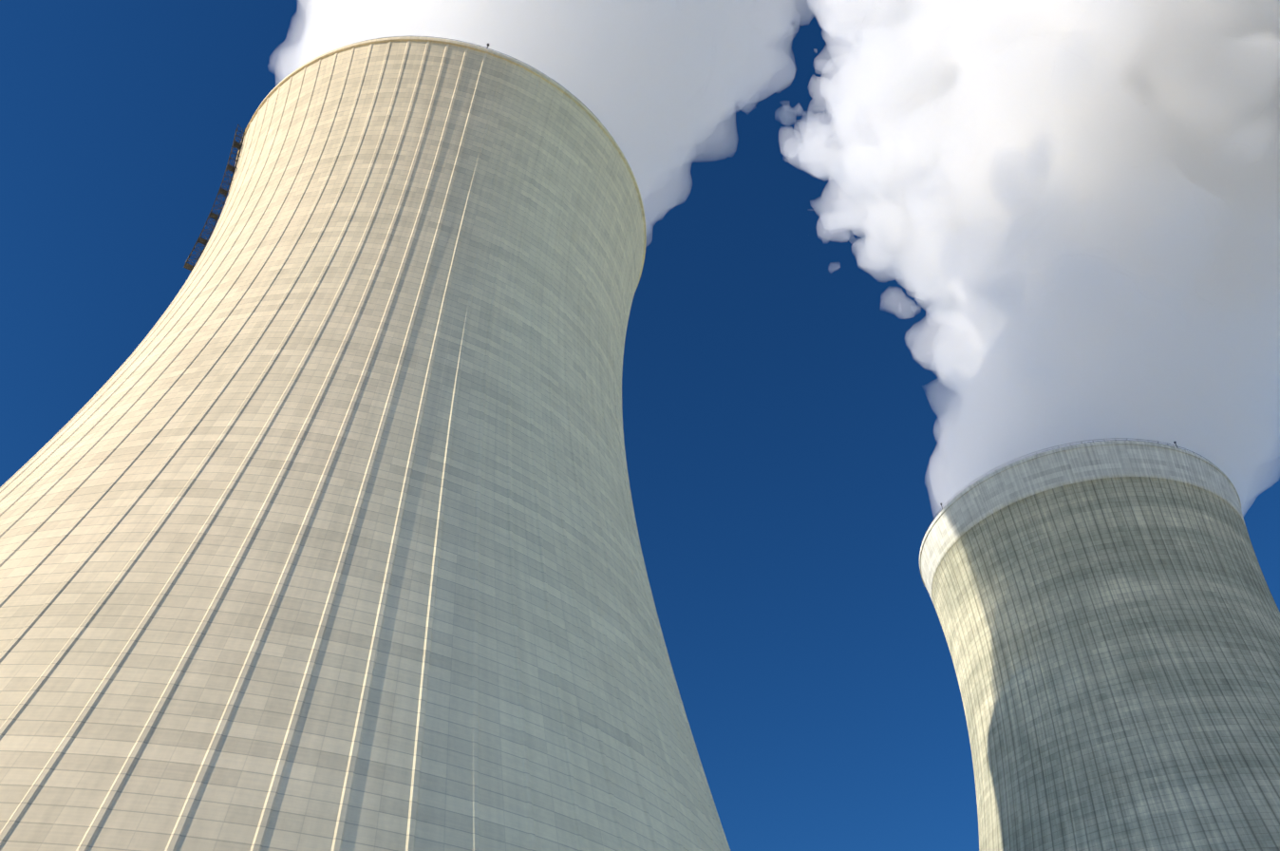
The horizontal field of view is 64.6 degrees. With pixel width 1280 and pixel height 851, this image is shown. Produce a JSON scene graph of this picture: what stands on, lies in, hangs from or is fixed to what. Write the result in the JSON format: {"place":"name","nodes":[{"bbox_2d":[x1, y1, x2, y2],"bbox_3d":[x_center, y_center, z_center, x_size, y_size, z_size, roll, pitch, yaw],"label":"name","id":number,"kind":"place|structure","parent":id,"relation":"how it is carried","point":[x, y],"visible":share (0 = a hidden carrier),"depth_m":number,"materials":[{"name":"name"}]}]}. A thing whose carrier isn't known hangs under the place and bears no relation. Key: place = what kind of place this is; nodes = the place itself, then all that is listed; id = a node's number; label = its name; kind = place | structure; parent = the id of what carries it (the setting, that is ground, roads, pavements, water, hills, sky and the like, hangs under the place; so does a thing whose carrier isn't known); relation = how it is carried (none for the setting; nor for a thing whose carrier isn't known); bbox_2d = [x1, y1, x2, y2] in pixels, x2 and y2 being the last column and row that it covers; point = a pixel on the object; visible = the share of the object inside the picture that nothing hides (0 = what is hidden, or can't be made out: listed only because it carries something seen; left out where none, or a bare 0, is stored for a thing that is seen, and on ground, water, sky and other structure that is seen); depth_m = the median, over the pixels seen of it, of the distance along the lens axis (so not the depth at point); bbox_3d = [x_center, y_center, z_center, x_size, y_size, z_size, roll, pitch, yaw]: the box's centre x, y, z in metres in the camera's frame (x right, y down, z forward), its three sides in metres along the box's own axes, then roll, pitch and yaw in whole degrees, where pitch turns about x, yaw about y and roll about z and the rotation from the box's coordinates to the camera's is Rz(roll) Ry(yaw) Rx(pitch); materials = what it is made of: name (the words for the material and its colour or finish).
{"place":"outdoors","nodes":[
{"label":"outdoors","id":0,"kind":"place"},
{"bbox_2d":[0,0,1279,850],"label":"sky","id":1,"kind":"structure","parent":0,"point":[900,254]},
{"label":"ground","id":2,"kind":"structure","parent":0,"visible":0},
{"bbox_2d":[0,36,730,850],"bbox_3d":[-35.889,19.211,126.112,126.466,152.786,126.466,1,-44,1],"label":"cooling tower","id":3,"kind":"structure","parent":2,"relation":"on","point":[317,524],"depth_m":85.99,"materials":[{"name":"beige concrete"}]},
{"bbox_2d":[919,438,1279,850],"bbox_3d":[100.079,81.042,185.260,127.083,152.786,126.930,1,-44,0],"label":"cooling tower","id":4,"kind":"structure","parent":2,"relation":"on","point":[1109,620],"depth_m":188.80,"materials":[{"name":"grey concrete"}]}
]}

